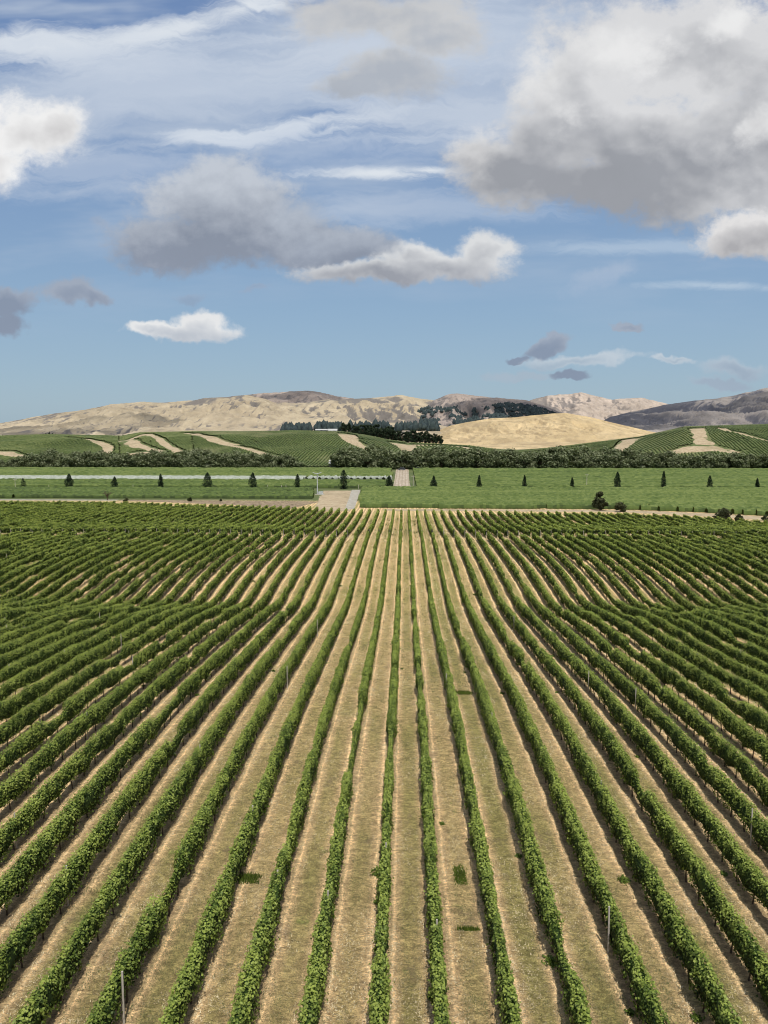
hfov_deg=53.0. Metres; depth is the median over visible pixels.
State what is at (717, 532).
vine row
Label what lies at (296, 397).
grey back range
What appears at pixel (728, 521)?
vine row
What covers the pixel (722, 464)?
belt tree
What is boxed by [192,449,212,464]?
belt tree
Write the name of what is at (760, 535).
vine row
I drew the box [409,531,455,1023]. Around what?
vine row
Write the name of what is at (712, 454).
belt tree
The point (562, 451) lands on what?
belt tree
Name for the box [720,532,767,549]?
vine row
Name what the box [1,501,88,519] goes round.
vine row
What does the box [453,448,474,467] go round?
belt tree
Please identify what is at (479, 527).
vine row
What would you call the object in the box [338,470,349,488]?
conical tree
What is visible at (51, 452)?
belt tree
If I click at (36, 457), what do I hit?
belt tree
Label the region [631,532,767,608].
vine row
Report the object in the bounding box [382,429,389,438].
pine tree
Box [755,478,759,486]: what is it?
conical tree
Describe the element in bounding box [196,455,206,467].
belt tree
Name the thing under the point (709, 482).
conical tree
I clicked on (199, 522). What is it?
vine row
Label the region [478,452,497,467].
belt tree
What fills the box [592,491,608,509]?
lone tree
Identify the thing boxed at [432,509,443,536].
vine row
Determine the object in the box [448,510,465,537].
vine row
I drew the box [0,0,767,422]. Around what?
sky
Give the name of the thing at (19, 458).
belt tree
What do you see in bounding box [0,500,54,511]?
vine row
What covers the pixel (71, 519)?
vine row
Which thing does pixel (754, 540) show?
vine row
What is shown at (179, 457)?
belt tree
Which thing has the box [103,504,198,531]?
vine row
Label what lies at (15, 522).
vine row
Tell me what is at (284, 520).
vine row
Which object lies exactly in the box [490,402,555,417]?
wood
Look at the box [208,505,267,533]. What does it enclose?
vine row
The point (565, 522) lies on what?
vine row
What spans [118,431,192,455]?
hill vineyard
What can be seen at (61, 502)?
vine row
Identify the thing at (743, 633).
vine row
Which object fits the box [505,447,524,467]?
belt tree
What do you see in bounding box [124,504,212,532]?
vine row
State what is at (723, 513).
round bush
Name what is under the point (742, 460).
belt tree
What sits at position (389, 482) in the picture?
conical tree
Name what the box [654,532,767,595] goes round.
vine row
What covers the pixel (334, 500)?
dry yard
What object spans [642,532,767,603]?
vine row
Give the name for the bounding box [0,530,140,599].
vine row
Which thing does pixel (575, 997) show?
vine row
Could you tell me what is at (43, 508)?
vine row
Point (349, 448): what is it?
belt tree
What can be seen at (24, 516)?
vine row
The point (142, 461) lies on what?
belt tree
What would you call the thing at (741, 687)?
vine row
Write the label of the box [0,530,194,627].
vine row
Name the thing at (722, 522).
vine row
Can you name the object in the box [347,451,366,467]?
belt tree
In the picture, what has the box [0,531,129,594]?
vine row
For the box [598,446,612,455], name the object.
belt tree
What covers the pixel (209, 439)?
farm track
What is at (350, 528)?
vine row
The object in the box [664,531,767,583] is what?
vine row
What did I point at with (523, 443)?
golden slope
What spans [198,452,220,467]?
belt tree
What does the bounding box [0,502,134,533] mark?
vine row
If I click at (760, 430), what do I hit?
hill vineyard
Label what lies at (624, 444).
farm track
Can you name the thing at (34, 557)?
vine row
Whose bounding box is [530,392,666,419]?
back range
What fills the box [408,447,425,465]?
belt tree
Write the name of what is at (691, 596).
vine row
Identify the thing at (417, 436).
pine tree
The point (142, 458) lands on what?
belt tree
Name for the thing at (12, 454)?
bare patch
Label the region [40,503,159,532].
vine row
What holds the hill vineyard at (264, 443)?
on the ground at (406, 813)
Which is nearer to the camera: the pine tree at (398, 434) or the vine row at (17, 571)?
the vine row at (17, 571)
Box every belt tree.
[3,460,15,466]
[7,458,22,466]
[14,455,30,466]
[18,452,40,466]
[27,453,44,466]
[39,455,50,465]
[40,448,62,465]
[40,456,57,466]
[55,454,80,466]
[69,454,85,466]
[74,450,95,466]
[83,452,98,463]
[88,452,104,466]
[93,450,107,466]
[99,455,114,466]
[100,451,115,466]
[104,453,131,466]
[112,452,136,466]
[130,452,152,466]
[132,453,151,466]
[145,455,152,466]
[146,449,161,457]
[148,453,162,467]
[150,453,168,466]
[160,452,180,467]
[172,455,186,466]
[176,450,193,461]
[179,455,199,466]
[182,447,203,456]
[185,451,200,465]
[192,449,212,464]
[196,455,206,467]
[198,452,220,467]
[209,452,227,467]
[220,451,231,466]
[223,449,243,465]
[227,452,243,467]
[235,453,250,465]
[240,456,254,466]
[241,452,261,466]
[250,455,264,467]
[259,453,277,467]
[264,455,279,466]
[269,455,288,467]
[280,453,296,467]
[282,456,305,467]
[328,447,351,467]
[336,445,358,465]
[338,450,356,466]
[343,451,361,467]
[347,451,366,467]
[355,452,380,467]
[362,449,383,466]
[364,444,379,451]
[376,445,386,454]
[377,448,397,466]
[385,453,410,468]
[389,450,415,468]
[407,452,424,466]
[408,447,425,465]
[411,448,438,467]
[430,448,443,466]
[430,450,450,467]
[431,445,446,463]
[446,449,466,467]
[448,454,458,467]
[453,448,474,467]
[461,448,479,467]
[466,447,494,467]
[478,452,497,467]
[483,450,506,467]
[498,449,512,467]
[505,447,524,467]
[506,451,518,465]
[507,452,535,467]
[518,454,537,467]
[531,452,555,467]
[539,452,561,467]
[542,452,571,467]
[543,445,573,460]
[558,448,570,460]
[562,448,581,467]
[567,452,577,465]
[573,452,589,467]
[576,445,592,464]
[588,450,601,465]
[588,456,599,467]
[589,453,616,467]
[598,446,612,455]
[601,459,620,467]
[605,451,629,467]
[607,448,625,457]
[620,447,642,466]
[622,453,640,467]
[632,455,655,467]
[643,451,660,466]
[653,452,670,467]
[661,451,677,467]
[667,454,688,467]
[668,455,696,467]
[679,454,705,467]
[700,453,716,467]
[702,452,726,466]
[712,456,727,467]
[722,451,743,467]
[730,452,750,467]
[746,453,760,466]
[748,457,764,467]
[758,454,767,466]
[762,453,767,466]
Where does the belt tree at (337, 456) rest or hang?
on the ground at (406, 813)
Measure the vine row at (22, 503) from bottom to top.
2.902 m
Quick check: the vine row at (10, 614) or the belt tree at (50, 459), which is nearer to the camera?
the vine row at (10, 614)
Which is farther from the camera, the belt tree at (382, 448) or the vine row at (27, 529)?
the belt tree at (382, 448)
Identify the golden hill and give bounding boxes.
[439,413,655,442]
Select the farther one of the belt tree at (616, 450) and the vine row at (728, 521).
the belt tree at (616, 450)
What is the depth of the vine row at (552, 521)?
205.84 m
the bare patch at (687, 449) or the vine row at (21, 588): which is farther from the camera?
the bare patch at (687, 449)
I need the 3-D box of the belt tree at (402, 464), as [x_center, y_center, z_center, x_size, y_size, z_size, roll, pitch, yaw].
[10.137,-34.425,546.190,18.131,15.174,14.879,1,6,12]
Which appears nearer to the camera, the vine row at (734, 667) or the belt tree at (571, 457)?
the vine row at (734, 667)
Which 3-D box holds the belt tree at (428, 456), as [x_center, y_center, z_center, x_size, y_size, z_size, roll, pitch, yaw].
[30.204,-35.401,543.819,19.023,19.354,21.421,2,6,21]
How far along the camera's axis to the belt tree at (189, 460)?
542.89 m
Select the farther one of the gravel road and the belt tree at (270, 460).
the belt tree at (270, 460)
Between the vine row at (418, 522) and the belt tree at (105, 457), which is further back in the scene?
the belt tree at (105, 457)
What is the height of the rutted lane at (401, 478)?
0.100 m
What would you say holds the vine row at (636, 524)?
on the ground at (406, 813)
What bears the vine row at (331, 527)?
on the ground at (406, 813)
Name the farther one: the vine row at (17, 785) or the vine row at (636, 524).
the vine row at (636, 524)
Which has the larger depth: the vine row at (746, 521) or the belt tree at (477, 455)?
the belt tree at (477, 455)
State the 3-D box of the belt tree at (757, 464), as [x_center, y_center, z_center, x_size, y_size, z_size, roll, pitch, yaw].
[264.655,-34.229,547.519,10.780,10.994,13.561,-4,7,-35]
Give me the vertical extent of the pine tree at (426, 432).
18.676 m
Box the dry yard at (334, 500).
[314,491,350,510]
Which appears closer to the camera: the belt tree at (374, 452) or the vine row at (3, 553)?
the vine row at (3, 553)
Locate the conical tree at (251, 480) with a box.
[248,472,256,486]
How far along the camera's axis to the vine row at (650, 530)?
205.28 m
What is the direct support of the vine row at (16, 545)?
on the ground at (406, 813)
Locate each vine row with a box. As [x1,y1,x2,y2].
[0,500,18,504]
[0,500,32,507]
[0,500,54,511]
[0,500,60,512]
[0,500,66,513]
[0,501,39,508]
[0,501,46,509]
[0,501,73,516]
[0,501,80,519]
[0,501,94,521]
[0,501,100,523]
[0,501,115,526]
[0,501,128,527]
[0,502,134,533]
[0,529,44,543]
[0,529,53,549]
[0,529,119,585]
[0,529,151,604]
[0,529,161,607]
[0,529,227,657]
[0,529,292,775]
[0,530,22,538]
[0,530,65,550]
[0,530,97,569]
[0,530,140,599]
[0,530,172,612]
[0,530,183,620]
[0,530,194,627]
[0,530,205,635]
[0,530,216,643]
[0,530,237,669]
[0,530,259,702]
[0,530,270,723]
[0,530,281,746]
[0,530,302,809]
[0,531,32,540]
[0,531,76,558]
[0,531,85,562]
[0,531,108,576]
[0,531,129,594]
[0,531,248,682]
[0,531,313,862]
[0,531,325,915]
[0,531,336,995]
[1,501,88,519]
[2,501,108,523]
[5,501,121,526]
[9,502,139,532]
[9,532,346,1023]
[20,502,146,533]
[30,502,152,532]
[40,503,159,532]
[51,502,165,534]
[61,503,172,532]
[72,503,178,532]
[82,503,185,533]
[85,530,358,1023]
[93,503,191,532]
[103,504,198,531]
[114,503,205,531]
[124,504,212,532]
[135,504,218,534]
[145,504,225,532]
[156,504,232,533]
[158,531,369,1023]
[166,505,239,532]
[177,505,246,532]
[187,505,253,532]
[198,505,260,533]
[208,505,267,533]
[219,505,275,533]
[227,531,379,1023]
[228,506,282,533]
[239,505,289,533]
[250,506,296,534]
[261,506,304,535]
[271,506,311,534]
[282,506,318,536]
[293,506,325,535]
[295,532,390,1023]
[304,507,332,536]
[314,508,339,536]
[325,508,347,534]
[335,508,355,535]
[346,509,362,534]
[357,509,370,535]
[365,530,402,1023]
[367,509,379,534]
[378,509,386,533]
[388,509,394,534]
[399,509,402,532]
[407,509,411,531]
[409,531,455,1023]
[416,509,421,533]
[420,531,521,1023]
[424,509,433,534]
[431,532,592,1023]
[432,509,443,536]
[440,509,454,536]
[443,532,675,1023]
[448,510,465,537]
[454,532,742,1023]
[457,510,476,537]
[465,509,486,537]
[465,532,767,1008]
[473,510,497,537]
[475,531,767,913]
[481,510,508,535]
[487,531,767,854]
[489,510,518,537]
[497,511,530,537]
[498,531,767,806]
[505,510,540,535]
[509,532,767,768]
[514,510,551,535]
[520,532,767,739]
[522,512,562,535]
[530,511,573,535]
[531,531,767,711]
[538,511,584,535]
[542,531,767,693]
[547,511,594,533]
[553,532,767,674]
[555,511,605,534]
[564,511,616,533]
[564,532,767,663]
[572,512,627,533]
[575,532,767,651]
[581,511,638,534]
[587,532,767,637]
[589,511,648,534]
[597,512,660,534]
[598,532,767,628]
[607,512,670,534]
[608,532,767,619]
[615,512,681,535]
[620,531,767,616]
[623,512,692,536]
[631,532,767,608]
[632,512,703,535]
[642,513,714,535]
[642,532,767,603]
[652,513,724,535]
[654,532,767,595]
[662,514,736,534]
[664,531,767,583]
[672,513,747,535]
[676,532,767,573]
[683,514,753,534]
[687,532,767,566]
[694,515,767,534]
[698,532,767,559]
[704,516,766,531]
[709,533,767,554]
[717,516,767,528]
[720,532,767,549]
[726,517,767,527]
[731,532,767,546]
[739,518,767,526]
[743,532,767,543]
[752,519,767,524]
[753,532,767,538]
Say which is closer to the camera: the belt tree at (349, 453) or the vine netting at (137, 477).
the vine netting at (137, 477)
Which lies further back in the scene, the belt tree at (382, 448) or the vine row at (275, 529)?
the belt tree at (382, 448)
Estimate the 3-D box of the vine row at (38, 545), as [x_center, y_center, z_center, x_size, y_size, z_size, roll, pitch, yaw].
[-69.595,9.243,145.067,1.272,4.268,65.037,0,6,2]
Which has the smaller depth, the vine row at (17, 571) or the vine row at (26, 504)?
the vine row at (17, 571)
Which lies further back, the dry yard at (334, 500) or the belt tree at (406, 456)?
the belt tree at (406, 456)
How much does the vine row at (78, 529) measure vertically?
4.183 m
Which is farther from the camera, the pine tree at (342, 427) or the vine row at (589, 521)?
the pine tree at (342, 427)
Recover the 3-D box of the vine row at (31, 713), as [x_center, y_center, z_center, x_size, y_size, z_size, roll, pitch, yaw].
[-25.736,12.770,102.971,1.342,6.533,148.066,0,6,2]
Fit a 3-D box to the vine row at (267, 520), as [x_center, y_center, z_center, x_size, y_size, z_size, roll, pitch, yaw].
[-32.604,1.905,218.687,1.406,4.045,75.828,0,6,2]
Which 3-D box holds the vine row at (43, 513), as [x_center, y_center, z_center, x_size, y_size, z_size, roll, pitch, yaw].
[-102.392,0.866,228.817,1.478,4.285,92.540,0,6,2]
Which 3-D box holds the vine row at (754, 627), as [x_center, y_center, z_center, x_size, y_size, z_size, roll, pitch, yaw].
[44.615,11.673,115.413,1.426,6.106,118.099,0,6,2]
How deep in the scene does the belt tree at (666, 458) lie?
546.95 m
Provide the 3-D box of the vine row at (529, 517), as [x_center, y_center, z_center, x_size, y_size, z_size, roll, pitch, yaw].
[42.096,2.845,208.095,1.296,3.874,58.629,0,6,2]
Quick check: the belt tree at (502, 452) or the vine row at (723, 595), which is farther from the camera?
the belt tree at (502, 452)
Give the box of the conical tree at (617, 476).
[613,471,620,486]
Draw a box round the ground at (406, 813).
[0,427,767,1023]
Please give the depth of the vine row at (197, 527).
211.02 m
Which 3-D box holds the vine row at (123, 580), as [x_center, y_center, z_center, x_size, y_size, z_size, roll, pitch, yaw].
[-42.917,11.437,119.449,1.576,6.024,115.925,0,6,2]
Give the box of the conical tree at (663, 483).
[661,471,666,486]
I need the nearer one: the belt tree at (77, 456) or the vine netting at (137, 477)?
the vine netting at (137, 477)
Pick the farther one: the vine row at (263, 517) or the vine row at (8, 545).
the vine row at (263, 517)
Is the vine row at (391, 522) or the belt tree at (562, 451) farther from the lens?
the belt tree at (562, 451)
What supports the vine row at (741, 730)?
on the ground at (406, 813)
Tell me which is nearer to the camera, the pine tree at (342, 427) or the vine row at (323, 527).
the vine row at (323, 527)
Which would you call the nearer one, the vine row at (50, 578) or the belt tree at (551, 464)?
the vine row at (50, 578)
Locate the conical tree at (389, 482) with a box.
[385,475,393,485]
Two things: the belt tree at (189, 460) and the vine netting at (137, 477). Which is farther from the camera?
the belt tree at (189, 460)
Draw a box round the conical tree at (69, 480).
[64,474,74,486]
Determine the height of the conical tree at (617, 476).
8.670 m
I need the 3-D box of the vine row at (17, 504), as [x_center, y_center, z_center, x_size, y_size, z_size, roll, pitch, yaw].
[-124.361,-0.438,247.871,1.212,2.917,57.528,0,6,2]
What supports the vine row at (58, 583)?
on the ground at (406, 813)
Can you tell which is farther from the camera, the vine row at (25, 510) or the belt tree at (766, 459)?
the belt tree at (766, 459)
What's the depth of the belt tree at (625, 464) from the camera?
537.78 m
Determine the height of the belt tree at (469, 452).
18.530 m
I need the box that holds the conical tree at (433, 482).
[430,476,437,486]
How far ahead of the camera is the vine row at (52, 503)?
256.24 m
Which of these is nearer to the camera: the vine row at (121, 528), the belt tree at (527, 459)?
the vine row at (121, 528)
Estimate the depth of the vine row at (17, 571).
142.58 m
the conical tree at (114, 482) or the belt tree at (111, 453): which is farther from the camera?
the belt tree at (111, 453)
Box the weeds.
[108,575,727,1022]
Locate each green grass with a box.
[236,870,261,883]
[452,864,468,886]
[455,690,474,694]
[455,924,479,930]
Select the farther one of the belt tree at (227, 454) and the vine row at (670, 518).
the belt tree at (227, 454)
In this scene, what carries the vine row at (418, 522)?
on the ground at (406, 813)
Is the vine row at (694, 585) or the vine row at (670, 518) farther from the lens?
the vine row at (670, 518)
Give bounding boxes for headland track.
[0,499,116,500]
[383,509,761,519]
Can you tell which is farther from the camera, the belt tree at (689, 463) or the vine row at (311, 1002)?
the belt tree at (689, 463)
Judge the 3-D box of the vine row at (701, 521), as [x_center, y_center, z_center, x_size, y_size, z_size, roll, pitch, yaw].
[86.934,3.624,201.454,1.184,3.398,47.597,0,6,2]
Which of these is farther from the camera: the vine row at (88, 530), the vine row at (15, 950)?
the vine row at (88, 530)
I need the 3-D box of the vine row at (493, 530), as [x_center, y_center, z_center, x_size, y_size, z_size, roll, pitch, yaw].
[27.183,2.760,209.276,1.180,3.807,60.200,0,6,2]
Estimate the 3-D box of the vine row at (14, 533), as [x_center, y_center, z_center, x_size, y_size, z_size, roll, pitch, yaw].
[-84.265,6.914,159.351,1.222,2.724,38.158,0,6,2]
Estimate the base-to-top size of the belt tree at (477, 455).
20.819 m
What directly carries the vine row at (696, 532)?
on the ground at (406, 813)
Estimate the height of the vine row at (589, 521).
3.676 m
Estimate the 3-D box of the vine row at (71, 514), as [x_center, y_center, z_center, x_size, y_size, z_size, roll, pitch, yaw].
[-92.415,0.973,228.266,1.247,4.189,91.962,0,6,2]
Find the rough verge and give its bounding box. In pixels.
[118,500,316,508]
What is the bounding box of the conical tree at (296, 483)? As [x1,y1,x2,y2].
[294,474,300,486]
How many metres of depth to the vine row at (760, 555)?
153.03 m
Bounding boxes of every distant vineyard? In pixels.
[0,467,392,476]
[0,478,387,487]
[0,486,313,498]
[358,486,767,515]
[413,467,767,487]
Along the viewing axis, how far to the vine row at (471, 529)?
201.71 m
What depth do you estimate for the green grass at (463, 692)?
68.17 m
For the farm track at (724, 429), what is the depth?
662.76 m
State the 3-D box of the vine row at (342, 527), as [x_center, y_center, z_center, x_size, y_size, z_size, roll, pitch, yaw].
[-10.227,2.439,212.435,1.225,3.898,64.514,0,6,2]
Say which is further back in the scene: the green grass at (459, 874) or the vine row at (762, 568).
the vine row at (762, 568)
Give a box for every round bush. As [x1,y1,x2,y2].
[614,502,626,511]
[712,507,731,518]
[734,514,744,520]
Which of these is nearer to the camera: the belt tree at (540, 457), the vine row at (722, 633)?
the vine row at (722, 633)
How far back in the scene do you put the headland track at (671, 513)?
256.10 m
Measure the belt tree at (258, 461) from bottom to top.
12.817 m
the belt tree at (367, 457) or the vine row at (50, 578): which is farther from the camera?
the belt tree at (367, 457)
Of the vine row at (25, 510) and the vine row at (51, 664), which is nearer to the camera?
the vine row at (51, 664)
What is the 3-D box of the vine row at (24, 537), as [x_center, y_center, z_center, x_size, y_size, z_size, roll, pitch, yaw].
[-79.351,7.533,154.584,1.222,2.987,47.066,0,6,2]
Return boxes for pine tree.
[339,422,346,431]
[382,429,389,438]
[390,430,396,439]
[396,431,400,440]
[409,429,419,441]
[414,433,420,442]
[422,431,430,441]
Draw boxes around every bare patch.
[0,451,22,456]
[392,443,416,450]
[673,446,738,453]
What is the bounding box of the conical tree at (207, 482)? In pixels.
[201,472,213,486]
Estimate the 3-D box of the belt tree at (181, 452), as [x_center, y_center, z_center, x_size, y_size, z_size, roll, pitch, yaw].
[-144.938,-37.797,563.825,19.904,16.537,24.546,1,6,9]
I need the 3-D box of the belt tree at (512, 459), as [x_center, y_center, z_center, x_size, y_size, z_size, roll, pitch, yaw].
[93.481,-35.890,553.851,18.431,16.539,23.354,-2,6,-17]
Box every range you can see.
[0,395,432,435]
[249,391,353,402]
[417,393,560,426]
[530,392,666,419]
[604,388,767,432]
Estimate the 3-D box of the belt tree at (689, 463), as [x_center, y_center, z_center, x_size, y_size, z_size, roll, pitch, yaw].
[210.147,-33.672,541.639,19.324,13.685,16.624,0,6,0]
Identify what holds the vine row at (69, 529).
on the ground at (406, 813)
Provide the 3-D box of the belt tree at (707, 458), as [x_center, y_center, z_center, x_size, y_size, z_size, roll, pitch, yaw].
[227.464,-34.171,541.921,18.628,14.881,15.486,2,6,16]
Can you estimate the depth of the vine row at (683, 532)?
204.07 m
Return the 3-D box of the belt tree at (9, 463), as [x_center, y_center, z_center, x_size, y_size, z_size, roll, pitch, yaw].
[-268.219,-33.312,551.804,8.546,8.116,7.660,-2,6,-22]
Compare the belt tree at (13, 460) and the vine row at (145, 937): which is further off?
the belt tree at (13, 460)
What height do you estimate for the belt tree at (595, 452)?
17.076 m
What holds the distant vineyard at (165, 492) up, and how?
on the ground at (406, 813)
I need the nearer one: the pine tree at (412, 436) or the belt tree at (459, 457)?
the belt tree at (459, 457)
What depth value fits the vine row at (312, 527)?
208.16 m
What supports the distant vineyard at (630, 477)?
on the ground at (406, 813)
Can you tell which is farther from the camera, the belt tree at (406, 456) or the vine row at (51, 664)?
the belt tree at (406, 456)
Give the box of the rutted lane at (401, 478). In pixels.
[394,469,409,486]
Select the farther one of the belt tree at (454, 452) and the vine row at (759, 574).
the belt tree at (454, 452)
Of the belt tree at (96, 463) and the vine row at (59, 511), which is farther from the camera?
the belt tree at (96, 463)
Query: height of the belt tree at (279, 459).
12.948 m
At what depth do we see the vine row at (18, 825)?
55.16 m
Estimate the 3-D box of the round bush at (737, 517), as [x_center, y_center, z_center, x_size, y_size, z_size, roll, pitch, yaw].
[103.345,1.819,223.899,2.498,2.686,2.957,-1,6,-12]
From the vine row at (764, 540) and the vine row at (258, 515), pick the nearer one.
the vine row at (764, 540)
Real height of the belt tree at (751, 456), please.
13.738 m
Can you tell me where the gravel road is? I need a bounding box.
[345,490,359,508]
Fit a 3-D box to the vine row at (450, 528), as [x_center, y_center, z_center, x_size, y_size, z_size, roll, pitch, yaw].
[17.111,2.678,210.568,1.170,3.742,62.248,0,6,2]
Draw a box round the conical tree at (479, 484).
[476,475,481,486]
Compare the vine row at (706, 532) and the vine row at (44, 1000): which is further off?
the vine row at (706, 532)
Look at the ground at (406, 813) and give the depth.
43.52 m
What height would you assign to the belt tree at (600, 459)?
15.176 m
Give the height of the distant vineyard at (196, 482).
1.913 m
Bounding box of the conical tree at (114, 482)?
[111,476,117,486]
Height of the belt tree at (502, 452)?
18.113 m
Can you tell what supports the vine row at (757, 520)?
on the ground at (406, 813)
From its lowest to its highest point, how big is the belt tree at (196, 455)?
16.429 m
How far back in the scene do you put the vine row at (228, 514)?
218.01 m
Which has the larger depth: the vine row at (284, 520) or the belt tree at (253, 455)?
the belt tree at (253, 455)
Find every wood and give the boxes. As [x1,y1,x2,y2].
[280,418,439,431]
[417,405,490,425]
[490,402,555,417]
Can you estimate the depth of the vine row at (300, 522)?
209.63 m
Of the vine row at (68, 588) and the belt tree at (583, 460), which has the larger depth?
the belt tree at (583, 460)
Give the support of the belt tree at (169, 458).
on the ground at (406, 813)
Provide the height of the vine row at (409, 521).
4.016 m
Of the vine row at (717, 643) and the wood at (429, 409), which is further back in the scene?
the wood at (429, 409)
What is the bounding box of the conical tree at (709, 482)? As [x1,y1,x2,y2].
[707,475,712,486]
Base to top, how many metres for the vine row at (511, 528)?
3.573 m
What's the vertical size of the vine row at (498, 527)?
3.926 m
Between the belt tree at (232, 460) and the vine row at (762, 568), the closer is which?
the vine row at (762, 568)
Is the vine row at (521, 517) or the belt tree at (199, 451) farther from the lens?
the belt tree at (199, 451)
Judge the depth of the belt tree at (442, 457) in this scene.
541.45 m
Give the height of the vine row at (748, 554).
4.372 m
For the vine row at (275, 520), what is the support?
on the ground at (406, 813)
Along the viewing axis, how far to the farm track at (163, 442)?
671.18 m
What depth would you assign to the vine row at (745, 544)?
156.26 m
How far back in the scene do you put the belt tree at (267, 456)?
544.73 m
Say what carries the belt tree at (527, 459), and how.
on the ground at (406, 813)
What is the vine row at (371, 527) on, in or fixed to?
on the ground at (406, 813)
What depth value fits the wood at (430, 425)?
1456.15 m
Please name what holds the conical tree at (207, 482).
on the ground at (406, 813)
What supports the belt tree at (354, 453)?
on the ground at (406, 813)
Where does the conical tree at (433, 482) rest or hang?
on the ground at (406, 813)
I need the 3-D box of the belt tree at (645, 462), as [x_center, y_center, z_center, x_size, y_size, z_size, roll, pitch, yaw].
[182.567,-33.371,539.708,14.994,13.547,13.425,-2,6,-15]
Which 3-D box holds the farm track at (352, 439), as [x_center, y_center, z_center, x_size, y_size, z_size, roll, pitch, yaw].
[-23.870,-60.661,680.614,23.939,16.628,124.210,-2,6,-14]
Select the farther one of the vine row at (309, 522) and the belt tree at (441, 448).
the belt tree at (441, 448)
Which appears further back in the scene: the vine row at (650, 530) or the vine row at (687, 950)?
the vine row at (650, 530)
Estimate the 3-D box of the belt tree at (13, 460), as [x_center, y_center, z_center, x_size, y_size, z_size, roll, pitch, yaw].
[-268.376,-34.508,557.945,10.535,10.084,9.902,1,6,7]
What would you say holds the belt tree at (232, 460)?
on the ground at (406, 813)
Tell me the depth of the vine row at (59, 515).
222.88 m
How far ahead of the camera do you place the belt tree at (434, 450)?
551.77 m
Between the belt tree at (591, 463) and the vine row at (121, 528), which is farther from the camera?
the belt tree at (591, 463)
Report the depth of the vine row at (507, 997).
38.69 m
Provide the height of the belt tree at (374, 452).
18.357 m
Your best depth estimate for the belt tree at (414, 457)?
546.69 m
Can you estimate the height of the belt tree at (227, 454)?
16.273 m
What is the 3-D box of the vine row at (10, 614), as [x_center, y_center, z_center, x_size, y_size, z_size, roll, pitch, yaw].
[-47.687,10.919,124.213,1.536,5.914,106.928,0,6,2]
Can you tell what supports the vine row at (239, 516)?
on the ground at (406, 813)
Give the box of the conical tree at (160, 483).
[157,474,163,486]
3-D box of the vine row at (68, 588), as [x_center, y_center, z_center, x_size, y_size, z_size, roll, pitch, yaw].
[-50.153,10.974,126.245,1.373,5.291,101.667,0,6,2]
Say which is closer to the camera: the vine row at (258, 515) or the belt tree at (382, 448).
the vine row at (258, 515)
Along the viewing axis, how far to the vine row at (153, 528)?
214.53 m
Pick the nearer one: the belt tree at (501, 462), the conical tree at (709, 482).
the conical tree at (709, 482)
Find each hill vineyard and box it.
[0,434,119,466]
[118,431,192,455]
[191,430,406,466]
[409,439,621,453]
[622,426,705,460]
[704,424,767,457]
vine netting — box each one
[0,475,306,479]
[306,475,391,479]
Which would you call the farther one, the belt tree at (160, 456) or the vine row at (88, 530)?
the belt tree at (160, 456)
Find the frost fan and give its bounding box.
[313,472,323,494]
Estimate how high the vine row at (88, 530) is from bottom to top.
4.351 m
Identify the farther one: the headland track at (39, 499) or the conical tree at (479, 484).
the conical tree at (479, 484)
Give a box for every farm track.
[86,439,113,452]
[119,434,162,451]
[146,434,180,452]
[184,433,265,454]
[196,434,238,444]
[338,434,366,449]
[615,437,642,450]
[689,428,714,445]
[718,428,767,440]
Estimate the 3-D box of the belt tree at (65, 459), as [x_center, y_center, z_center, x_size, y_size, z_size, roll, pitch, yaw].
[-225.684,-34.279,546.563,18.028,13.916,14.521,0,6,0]
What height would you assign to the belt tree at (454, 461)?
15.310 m
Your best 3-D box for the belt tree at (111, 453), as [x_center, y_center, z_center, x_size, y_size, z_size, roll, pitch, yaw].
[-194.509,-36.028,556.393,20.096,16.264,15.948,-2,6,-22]
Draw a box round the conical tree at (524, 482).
[522,475,527,485]
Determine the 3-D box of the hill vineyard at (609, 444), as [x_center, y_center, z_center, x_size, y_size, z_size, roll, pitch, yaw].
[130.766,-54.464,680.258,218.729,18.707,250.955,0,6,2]
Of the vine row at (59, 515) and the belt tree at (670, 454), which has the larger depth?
the belt tree at (670, 454)
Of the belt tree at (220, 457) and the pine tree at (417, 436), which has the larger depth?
the pine tree at (417, 436)
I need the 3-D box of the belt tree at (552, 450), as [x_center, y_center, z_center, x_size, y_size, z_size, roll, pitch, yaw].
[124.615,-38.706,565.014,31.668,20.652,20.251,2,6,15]
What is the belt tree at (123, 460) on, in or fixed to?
on the ground at (406, 813)
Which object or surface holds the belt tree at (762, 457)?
on the ground at (406, 813)
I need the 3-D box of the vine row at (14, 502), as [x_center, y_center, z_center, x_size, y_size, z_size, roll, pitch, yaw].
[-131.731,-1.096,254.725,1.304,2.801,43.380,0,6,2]
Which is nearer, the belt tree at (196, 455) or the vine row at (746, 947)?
the vine row at (746, 947)
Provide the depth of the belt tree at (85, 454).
552.28 m
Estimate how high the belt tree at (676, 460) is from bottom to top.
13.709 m
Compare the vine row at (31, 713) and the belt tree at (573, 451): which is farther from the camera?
the belt tree at (573, 451)
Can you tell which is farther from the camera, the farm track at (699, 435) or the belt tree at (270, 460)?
the farm track at (699, 435)
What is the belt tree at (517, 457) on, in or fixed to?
on the ground at (406, 813)
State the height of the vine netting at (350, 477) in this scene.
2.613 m
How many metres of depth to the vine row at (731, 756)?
62.62 m
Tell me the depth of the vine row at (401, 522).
202.97 m

